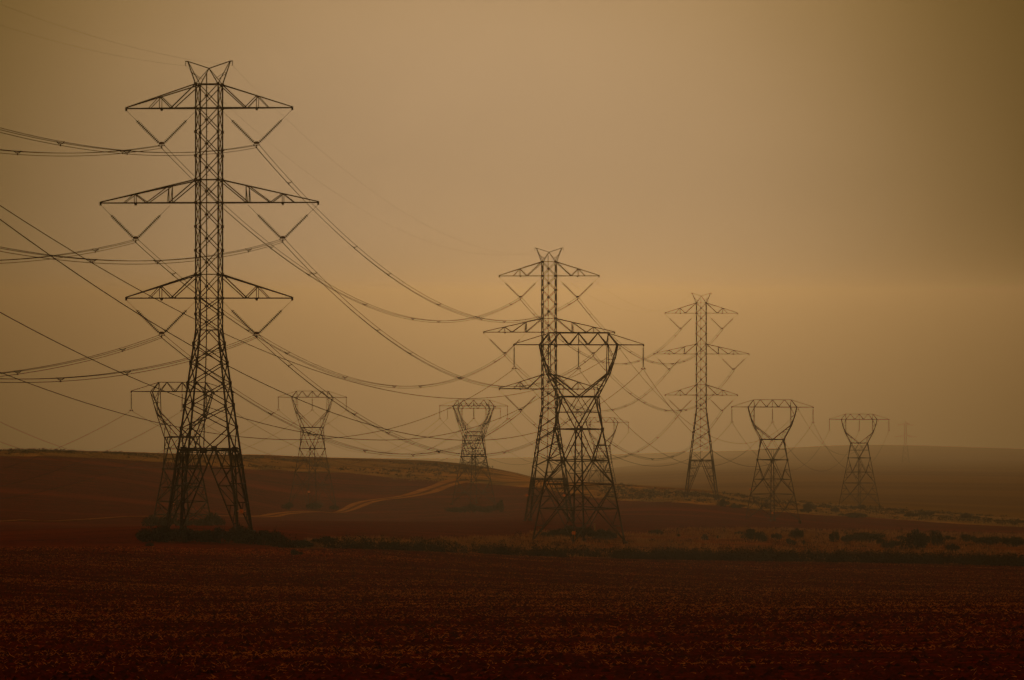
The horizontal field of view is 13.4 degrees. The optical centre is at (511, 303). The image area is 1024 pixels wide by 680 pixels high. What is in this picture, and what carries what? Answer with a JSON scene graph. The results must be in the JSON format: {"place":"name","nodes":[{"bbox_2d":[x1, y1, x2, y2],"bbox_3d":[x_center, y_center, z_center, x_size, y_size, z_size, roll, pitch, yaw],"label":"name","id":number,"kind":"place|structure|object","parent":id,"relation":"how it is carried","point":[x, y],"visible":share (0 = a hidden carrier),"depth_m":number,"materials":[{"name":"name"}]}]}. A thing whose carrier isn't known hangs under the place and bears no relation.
{"place":"outdoors","nodes":[
{"label":"outdoors","id":0,"kind":"place"},
{"bbox_2d":[3,479,474,520],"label":"dirt track","id":1,"kind":"structure","parent":0,"point":[440,486],"depth_m":1358.58,"materials":[{"name":"brown soil"}]},
{"bbox_2d":[0,445,1023,679],"bbox_3d":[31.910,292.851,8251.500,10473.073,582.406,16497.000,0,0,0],"label":"ground","id":2,"kind":"structure","parent":0,"point":[982,481],"depth_m":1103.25,"materials":[{"name":"brown soil"}]},
{"bbox_2d":[135,528,162,541],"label":"shrub","id":3,"kind":"object","parent":2,"relation":"on","point":[142,537],"visible":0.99,"depth_m":540.33,"materials":[{"name":"green plant"}]},
{"bbox_2d":[141,514,159,525],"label":"shrub","id":4,"kind":"object","parent":2,"relation":"on","point":[152,518],"visible":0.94,"depth_m":868.02,"materials":[{"name":"green plant"}]},
{"bbox_2d":[143,522,178,541],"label":"shrub","id":5,"kind":"object","parent":2,"relation":"on","point":[165,532],"visible":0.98,"depth_m":540.65,"materials":[{"name":"green plant"}]},
{"bbox_2d":[157,517,175,525],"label":"shrub","id":6,"kind":"object","parent":2,"relation":"on","point":[162,521],"visible":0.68,"depth_m":868.19,"materials":[{"name":"green plant"}]},
{"bbox_2d":[129,382,233,525],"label":"waisted pylon","id":7,"kind":"object","parent":2,"relation":"on","point":[177,502],"visible":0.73,"depth_m":876.73,"materials":[{"name":"metal"}]},
{"bbox_2d":[0,412,179,486],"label":"overhead wire","id":8,"kind":"object","parent":7,"relation":"attached to","point":[88,458],"visible":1,"depth_m":790.92,"materials":[{"name":"metal"}]},
{"bbox_2d":[1,411,232,498],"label":"overhead wire","id":9,"kind":"object","parent":7,"relation":"attached to","point":[114,470],"visible":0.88,"depth_m":766.70,"materials":[{"name":"metal"}]},
{"bbox_2d":[150,392,183,436],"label":"window side","id":10,"kind":"structure","parent":7,"relation":"in","point":[156,401],"depth_m":876.63,"materials":[{"name":"metal"}]},
{"bbox_2d":[183,392,213,436],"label":"window side","id":11,"kind":"structure","parent":7,"relation":"in","point":[208,402],"depth_m":875.13,"materials":[{"name":"metal"}]},
{"bbox_2d":[132,411,438,468],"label":"overhead wire","id":12,"kind":"object","parent":7,"relation":"attached to","point":[297,468],"visible":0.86,"depth_m":1081.97,"materials":[{"name":"metal"}]},
{"bbox_2d":[189,415,472,468],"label":"overhead wire","id":13,"kind":"object","parent":7,"relation":"attached to","point":[325,467],"visible":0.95,"depth_m":1041.55,"materials":[{"name":"metal"}]},
{"bbox_2d":[238,414,505,468],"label":"overhead wire","id":14,"kind":"object","parent":7,"relation":"hanging from","point":[349,464],"visible":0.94,"depth_m":1007.38,"materials":[{"name":"metal"}]},
{"bbox_2d":[168,525,195,541],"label":"shrub","id":15,"kind":"object","parent":2,"relation":"on","point":[187,535],"visible":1,"depth_m":540.54,"materials":[{"name":"green plant"}]},
{"bbox_2d":[174,518,192,525],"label":"shrub","id":16,"kind":"object","parent":2,"relation":"on","point":[185,523],"visible":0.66,"depth_m":867.60,"materials":[{"name":"green plant"}]},
{"bbox_2d":[190,518,208,525],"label":"shrub","id":17,"kind":"object","parent":2,"relation":"on","point":[198,522],"visible":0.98,"depth_m":868.17,"materials":[{"name":"green plant"}]},
{"bbox_2d":[193,527,216,541],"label":"shrub","id":18,"kind":"object","parent":2,"relation":"on","point":[204,535],"visible":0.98,"depth_m":541.15,"materials":[{"name":"green plant"}]},
{"bbox_2d":[100,61,318,541],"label":"lattice pylon","id":19,"kind":"object","parent":2,"relation":"on","point":[183,449],"visible":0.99,"depth_m":549.27,"materials":[{"name":"metal"}]},
{"bbox_2d":[0,240,136,263],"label":"wire bundle","id":20,"kind":"object","parent":19,"relation":"attached to","point":[96,249],"visible":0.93,"depth_m":517.83,"materials":[{"name":"metal"}]},
{"bbox_2d":[0,335,163,376],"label":"wire bundle","id":21,"kind":"object","parent":19,"relation":"attached to","point":[16,371],"visible":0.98,"depth_m":503.23,"materials":[{"name":"metal"}]},
{"bbox_2d":[0,145,163,155],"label":"wire bundle","id":22,"kind":"object","parent":19,"relation":"attached to","point":[84,152],"visible":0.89,"depth_m":510.05,"materials":[{"name":"metal"}]},
{"bbox_2d":[0,128,256,155],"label":"wire bundle","id":23,"kind":"object","parent":19,"relation":"attached to","point":[64,142],"visible":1,"depth_m":470.69,"materials":[{"name":"metal"}]},
{"bbox_2d":[0,335,258,382],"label":"wire bundle","id":24,"kind":"object","parent":19,"relation":"attached to","point":[129,371],"visible":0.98,"depth_m":475.95,"materials":[{"name":"metal"}]},
{"bbox_2d":[0,240,282,264],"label":"wire bundle","id":25,"kind":"object","parent":19,"relation":"attached to","point":[156,261],"visible":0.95,"depth_m":469.85,"materials":[{"name":"metal"}]},
{"bbox_2d":[133,240,504,387],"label":"wire bundle","id":26,"kind":"object","parent":19,"relation":"attached to","point":[394,386],"visible":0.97,"depth_m":671.79,"materials":[{"name":"metal"}]},
{"bbox_2d":[162,337,521,455],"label":"wire bundle","id":27,"kind":"object","parent":19,"relation":"hanging from","point":[323,436],"visible":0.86,"depth_m":670.82,"materials":[{"name":"metal"}]},
{"bbox_2d":[163,146,521,322],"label":"wire bundle","id":28,"kind":"object","parent":19,"relation":"attached to","point":[331,285],"visible":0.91,"depth_m":682.13,"materials":[{"name":"metal"}]},
{"bbox_2d":[255,336,575,456],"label":"wire bundle","id":29,"kind":"object","parent":19,"relation":"hanging from","point":[481,455],"visible":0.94,"depth_m":663.96,"materials":[{"name":"metal"}]},
{"bbox_2d":[257,145,578,322],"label":"wire bundle","id":30,"kind":"object","parent":19,"relation":"hanging from","point":[398,278],"visible":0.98,"depth_m":674.45,"materials":[{"name":"metal"}]},
{"bbox_2d":[280,240,593,388],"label":"wire bundle","id":31,"kind":"object","parent":19,"relation":"hanging from","point":[411,351],"visible":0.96,"depth_m":658.31,"materials":[{"name":"metal"}]},
{"bbox_2d":[204,512,217,525],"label":"shrub","id":32,"kind":"object","parent":2,"relation":"on","point":[209,518],"visible":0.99,"depth_m":868.39,"materials":[{"name":"green plant"}]},
{"bbox_2d":[213,515,225,525],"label":"shrub","id":33,"kind":"object","parent":2,"relation":"on","point":[218,520],"visible":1,"depth_m":867.39,"materials":[{"name":"green plant"}]},
{"bbox_2d":[209,525,238,542],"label":"shrub","id":34,"kind":"object","parent":2,"relation":"on","point":[221,533],"visible":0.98,"depth_m":540.24,"materials":[{"name":"green plant"}]},
{"bbox_2d":[227,522,256,544],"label":"shrub","id":35,"kind":"object","parent":2,"relation":"on","point":[241,532],"visible":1,"depth_m":540.94,"materials":[{"name":"green plant"}]},
{"bbox_2d":[247,526,280,544],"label":"shrub","id":36,"kind":"object","parent":2,"relation":"on","point":[265,534],"visible":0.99,"depth_m":540.57,"materials":[{"name":"green plant"}]},
{"bbox_2d":[265,531,285,544],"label":"shrub","id":37,"kind":"object","parent":2,"relation":"on","point":[277,536],"visible":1,"depth_m":540.39,"materials":[{"name":"green plant"}]},
{"bbox_2d":[292,540,314,547],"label":"shrub","id":38,"kind":"object","parent":2,"relation":"on","point":[305,543],"visible":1,"depth_m":539.49,"materials":[{"name":"green plant"}]},
{"bbox_2d":[277,391,346,508],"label":"waisted pylon","id":39,"kind":"object","parent":2,"relation":"on","point":[314,449],"visible":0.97,"depth_m":1319.49,"materials":[{"name":"metal"}]},
{"bbox_2d":[4,410,311,468],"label":"overhead wire","id":40,"kind":"object","parent":39,"relation":"attached to","point":[160,467],"visible":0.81,"depth_m":1054.42,"materials":[{"name":"metal"}]},
{"bbox_2d":[1,411,344,467],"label":"overhead wire","id":41,"kind":"object","parent":39,"relation":"attached to","point":[145,466],"visible":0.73,"depth_m":1010.44,"materials":[{"name":"metal"}]},
{"bbox_2d":[291,397,309,426],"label":"window side","id":42,"kind":"structure","parent":39,"relation":"in","point":[297,412],"depth_m":1319.84,"materials":[{"name":"metal"}]},
{"bbox_2d":[312,397,332,426],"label":"window side","id":43,"kind":"structure","parent":39,"relation":"in","point":[326,412],"depth_m":1317.90,"materials":[{"name":"metal"}]},
{"bbox_2d":[306,501,322,509],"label":"shrub","id":44,"kind":"object","parent":2,"relation":"on","point":[312,505],"visible":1,"depth_m":1311.12,"materials":[{"name":"green plant"}]},
{"bbox_2d":[311,535,337,543],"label":"shrub","id":45,"kind":"object","parent":2,"relation":"on","point":[315,540],"visible":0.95,"depth_m":548.34,"materials":[{"name":"green plant"}]},
{"bbox_2d":[445,507,463,511],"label":"shrub","id":46,"kind":"object","parent":2,"relation":"on","point":[454,509],"visible":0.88,"depth_m":1269.76,"materials":[{"name":"green plant"}]},
{"bbox_2d":[458,504,483,512],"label":"shrub","id":47,"kind":"object","parent":2,"relation":"on","point":[472,508],"visible":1,"depth_m":1258.80,"materials":[{"name":"green plant"}]},
{"bbox_2d":[438,400,508,504],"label":"waisted pylon","id":48,"kind":"object","parent":2,"relation":"on","point":[471,463],"visible":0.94,"depth_m":1329.64,"materials":[{"name":"metal"}]},
{"bbox_2d":[453,406,473,435],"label":"window side","id":49,"kind":"structure","parent":48,"relation":"in","point":[457,418],"depth_m":1329.54,"materials":[{"name":"metal"}]},
{"bbox_2d":[473,406,494,435],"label":"window side","id":50,"kind":"structure","parent":48,"relation":"in","point":[489,408],"depth_m":1329.21,"materials":[{"name":"metal"}]},
{"bbox_2d":[447,404,501,468],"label":"waisted pylon","id":51,"kind":"object","parent":2,"relation":"on","point":[473,431],"visible":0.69,"depth_m":1703.50,"materials":[{"name":"metal"}]},
{"bbox_2d":[458,409,473,431],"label":"window side","id":52,"kind":"structure","parent":51,"relation":"in","point":[461,414],"depth_m":1705.49,"materials":[{"name":"metal"}]},
{"bbox_2d":[477,505,497,512],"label":"shrub","id":53,"kind":"object","parent":2,"relation":"on","point":[488,509],"visible":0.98,"depth_m":1250.30,"materials":[{"name":"green plant"}]},
{"bbox_2d":[492,499,504,511],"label":"shrub","id":54,"kind":"object","parent":2,"relation":"on","point":[500,504],"visible":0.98,"depth_m":1248.39,"materials":[{"name":"green plant"}]},
{"bbox_2d":[0,546,1023,679],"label":"stubble","id":55,"kind":"object","parent":2,"relation":"on","point":[636,595],"visible":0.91,"depth_m":266.34,"materials":[{"name":"brown plant"}]},
{"bbox_2d":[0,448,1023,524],"bbox_3d":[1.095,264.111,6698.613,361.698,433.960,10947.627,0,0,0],"label":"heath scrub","id":56,"kind":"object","parent":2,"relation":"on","point":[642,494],"visible":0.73,"depth_m":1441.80,"materials":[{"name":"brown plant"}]},
{"bbox_2d":[0,449,1023,526],"bbox_3d":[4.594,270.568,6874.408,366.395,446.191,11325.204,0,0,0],"label":"pale grass","id":57,"kind":"structure","parent":2,"relation":"on","point":[120,456],"depth_m":1452.76,"materials":[{"name":"brown plant"}]},
{"bbox_2d":[483,248,614,520],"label":"lattice pylon","id":58,"kind":"object","parent":2,"relation":"on","point":[532,485],"visible":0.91,"depth_m":923.24,"materials":[{"name":"metal"}]},
{"bbox_2d":[505,356,667,411],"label":"wire bundle","id":59,"kind":"object","parent":58,"relation":"hanging from","point":[584,408],"visible":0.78,"depth_m":1074.89,"materials":[{"name":"metal"}]},
{"bbox_2d":[519,411,679,459],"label":"wire bundle","id":60,"kind":"object","parent":58,"relation":"hanging from","point":[604,458],"visible":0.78,"depth_m":1090.93,"materials":[{"name":"metal"}]},
{"bbox_2d":[519,298,681,364],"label":"wire bundle","id":61,"kind":"object","parent":58,"relation":"attached to","point":[590,356],"visible":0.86,"depth_m":1051.84,"materials":[{"name":"metal"}]},
{"bbox_2d":[576,298,721,364],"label":"wire bundle","id":62,"kind":"object","parent":58,"relation":"attached to","point":[647,359],"visible":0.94,"depth_m":1077.37,"materials":[{"name":"metal"}]},
{"bbox_2d":[581,411,720,459],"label":"wire bundle","id":63,"kind":"object","parent":58,"relation":"hanging from","point":[672,456],"visible":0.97,"depth_m":1095.33,"materials":[{"name":"metal"}]},
{"bbox_2d":[592,355,732,411],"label":"wire bundle","id":64,"kind":"object","parent":58,"relation":"hanging from","point":[657,407],"visible":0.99,"depth_m":1061.05,"materials":[{"name":"metal"}]},
{"bbox_2d":[540,529,558,537],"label":"shrub","id":65,"kind":"object","parent":2,"relation":"on","point":[552,533],"visible":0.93,"depth_m":727.66,"materials":[{"name":"green plant"}]},
{"bbox_2d":[552,524,572,536],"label":"shrub","id":66,"kind":"object","parent":2,"relation":"on","point":[563,531],"visible":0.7,"depth_m":737.54,"materials":[{"name":"green plant"}]},
{"bbox_2d":[512,333,645,543],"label":"waisted pylon","id":67,"kind":"object","parent":2,"relation":"on","point":[562,397],"visible":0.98,"depth_m":699.45,"materials":[{"name":"metal"}]},
{"bbox_2d":[0,369,513,439],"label":"overhead wire","id":68,"kind":"object","parent":67,"relation":"attached to","point":[223,434],"visible":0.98,"depth_m":461.94,"materials":[{"name":"metal"}]},
{"bbox_2d":[0,312,576,439],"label":"overhead wire","id":69,"kind":"object","parent":67,"relation":"attached to","point":[238,416],"visible":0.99,"depth_m":412.81,"materials":[{"name":"metal"}]},
{"bbox_2d":[0,205,618,398],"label":"overhead wire","id":70,"kind":"object","parent":67,"relation":"attached to","point":[258,348],"visible":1,"depth_m":390.42,"materials":[{"name":"metal"}]},
{"bbox_2d":[0,219,642,440],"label":"overhead wire","id":71,"kind":"object","parent":67,"relation":"attached to","point":[259,381],"visible":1,"depth_m":369.65,"materials":[{"name":"metal"}]},
{"bbox_2d":[539,345,578,395],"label":"window side","id":72,"kind":"structure","parent":67,"relation":"in","point":[548,373],"depth_m":700.10,"materials":[{"name":"metal"}]},
{"bbox_2d":[578,345,618,395],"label":"window side","id":73,"kind":"structure","parent":67,"relation":"in","point":[610,367],"depth_m":698.23,"materials":[{"name":"metal"}]},
{"bbox_2d":[514,369,731,465],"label":"overhead wire","id":74,"kind":"object","parent":67,"relation":"attached to","point":[595,445],"visible":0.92,"depth_m":819.31,"materials":[{"name":"metal"}]},
{"bbox_2d":[580,371,771,466],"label":"overhead wire","id":75,"kind":"object","parent":67,"relation":"hanging from","point":[661,452],"visible":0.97,"depth_m":841.26,"materials":[{"name":"metal"}]},
{"bbox_2d":[620,349,794,443],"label":"overhead wire","id":76,"kind":"object","parent":67,"relation":"attached to","point":[684,419],"visible":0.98,"depth_m":801.26,"materials":[{"name":"metal"}]},
{"bbox_2d":[643,369,810,466],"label":"overhead wire","id":77,"kind":"object","parent":67,"relation":"attached to","point":[707,446],"visible":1,"depth_m":824.71,"materials":[{"name":"metal"}]},
{"bbox_2d":[574,525,593,537],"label":"shrub","id":78,"kind":"object","parent":2,"relation":"on","point":[580,529],"visible":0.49,"depth_m":736.40,"materials":[{"name":"green plant"}]},
{"bbox_2d":[587,526,613,538],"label":"shrub","id":79,"kind":"object","parent":2,"relation":"on","point":[598,533],"visible":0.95,"depth_m":734.34,"materials":[{"name":"green plant"}]},
{"bbox_2d":[575,417,628,482],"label":"waisted pylon","id":80,"kind":"object","parent":2,"relation":"on","point":[609,445],"visible":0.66,"depth_m":1703.39,"materials":[{"name":"metal"}]},
{"bbox_2d":[603,531,616,538],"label":"shrub","id":81,"kind":"object","parent":2,"relation":"on","point":[610,535],"visible":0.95,"depth_m":729.91,"materials":[{"name":"green plant"}]},
{"bbox_2d":[269,533,1023,566],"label":"dark weeds","id":82,"kind":"object","parent":2,"relation":"on","point":[770,554],"visible":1,"depth_m":616.90,"materials":[{"name":"brown plant"}]},
{"bbox_2d":[285,525,1023,563],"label":"verge grass","id":83,"kind":"structure","parent":2,"relation":"on","point":[518,541],"depth_m":712.88,"materials":[{"name":"brown plant"}]},
{"bbox_2d":[653,293,748,499],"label":"lattice pylon","id":84,"kind":"object","parent":2,"relation":"on","point":[701,460],"visible":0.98,"depth_m":1275.61,"materials":[{"name":"metal"}]},
{"bbox_2d":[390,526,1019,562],"bbox_3d":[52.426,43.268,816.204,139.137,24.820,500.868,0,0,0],"label":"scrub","id":85,"kind":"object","parent":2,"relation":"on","point":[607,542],"visible":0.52,"depth_m":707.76,"materials":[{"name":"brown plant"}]},
{"bbox_2d":[716,497,729,506],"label":"shrub","id":86,"kind":"object","parent":2,"relation":"on","point":[722,502],"visible":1,"depth_m":1207.48,"materials":[{"name":"green plant"}]},
{"bbox_2d":[740,526,764,539],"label":"shrub","id":87,"kind":"object","parent":2,"relation":"on","point":[750,533],"visible":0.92,"depth_m":739.42,"materials":[{"name":"green plant"}]},
{"bbox_2d":[755,534,767,541],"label":"shrub","id":88,"kind":"object","parent":2,"relation":"on","point":[763,538],"visible":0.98,"depth_m":727.03,"materials":[{"name":"green plant"}]},
{"bbox_2d":[731,399,813,523],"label":"waisted pylon","id":89,"kind":"object","parent":2,"relation":"on","point":[771,459],"visible":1,"depth_m":1119.37,"materials":[{"name":"metal"}]},
{"bbox_2d":[748,407,771,438],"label":"window side","id":90,"kind":"structure","parent":89,"relation":"in","point":[753,421],"depth_m":1121.77,"materials":[{"name":"metal"}]},
{"bbox_2d":[772,407,796,439],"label":"window side","id":91,"kind":"structure","parent":89,"relation":"in","point":[791,423],"depth_m":1117.94,"materials":[{"name":"metal"}]},
{"bbox_2d":[788,528,803,538],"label":"shrub","id":92,"kind":"object","parent":2,"relation":"on","point":[797,533],"visible":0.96,"depth_m":760.48,"materials":[{"name":"green plant"}]},
{"bbox_2d":[829,530,839,541],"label":"shrub","id":93,"kind":"object","parent":2,"relation":"on","point":[833,537],"visible":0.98,"depth_m":748.39,"materials":[{"name":"green plant"}]},
{"bbox_2d":[841,534,853,541],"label":"shrub","id":94,"kind":"object","parent":2,"relation":"on","point":[846,537],"visible":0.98,"depth_m":754.61,"materials":[{"name":"green plant"}]},
{"bbox_2d":[838,512,867,517],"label":"shrub","id":95,"kind":"object","parent":2,"relation":"on","point":[856,515],"visible":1,"depth_m":1296.46,"materials":[{"name":"green plant"}]},
{"bbox_2d":[829,414,889,505],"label":"waisted pylon","id":96,"kind":"object","parent":2,"relation":"on","point":[858,465],"visible":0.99,"depth_m":1532.16,"materials":[{"name":"metal"}]},
{"bbox_2d":[841,420,857,442],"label":"window side","id":97,"kind":"structure","parent":96,"relation":"in","point":[846,433],"depth_m":1532.53,"materials":[{"name":"metal"}]},
{"bbox_2d":[850,531,885,541],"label":"shrub","id":98,"kind":"object","parent":2,"relation":"on","point":[861,536],"visible":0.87,"depth_m":765.24,"materials":[{"name":"green plant"}]},
{"bbox_2d":[881,540,901,548],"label":"shrub","id":99,"kind":"object","parent":2,"relation":"on","point":[891,543],"visible":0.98,"depth_m":715.28,"materials":[{"name":"green plant"}]},
{"bbox_2d":[899,423,911,462],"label":"lattice pylon","id":100,"kind":"object","parent":2,"relation":"on","point":[904,439],"visible":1,"depth_m":6499.35,"materials":[{"name":"metal"}]},
{"bbox_2d":[900,527,928,548],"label":"shrub","id":101,"kind":"object","parent":2,"relation":"on","point":[918,540],"visible":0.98,"depth_m":716.20,"materials":[{"name":"green plant"}]},
{"bbox_2d":[926,529,945,544],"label":"shrub","id":102,"kind":"object","parent":2,"relation":"on","point":[937,538],"visible":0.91,"depth_m":752.96,"materials":[{"name":"green plant"}]},
{"bbox_2d":[944,544,959,550],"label":"shrub","id":103,"kind":"object","parent":2,"relation":"on","point":[955,547],"visible":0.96,"depth_m":712.58,"materials":[{"name":"green plant"}]},
{"bbox_2d":[960,534,976,541],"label":"shrub","id":104,"kind":"object","parent":2,"relation":"on","point":[966,538],"visible":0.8,"depth_m":795.37,"materials":[{"name":"green plant"}]},
{"bbox_2d":[971,534,1009,544],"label":"shrub","id":105,"kind":"object","parent":2,"relation":"on","point":[989,540],"visible":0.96,"depth_m":767.41,"materials":[{"name":"green plant"}]},
{"bbox_2d":[1000,536,1023,546],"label":"shrub","id":106,"kind":"object","parent":2,"relation":"on","point":[1015,541],"visible":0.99,"depth_m":757.20,"materials":[{"name":"green plant"}]},
{"bbox_2d":[0,0,1023,457],"label":"sky","id":107,"kind":"structure","parent":0,"point":[844,179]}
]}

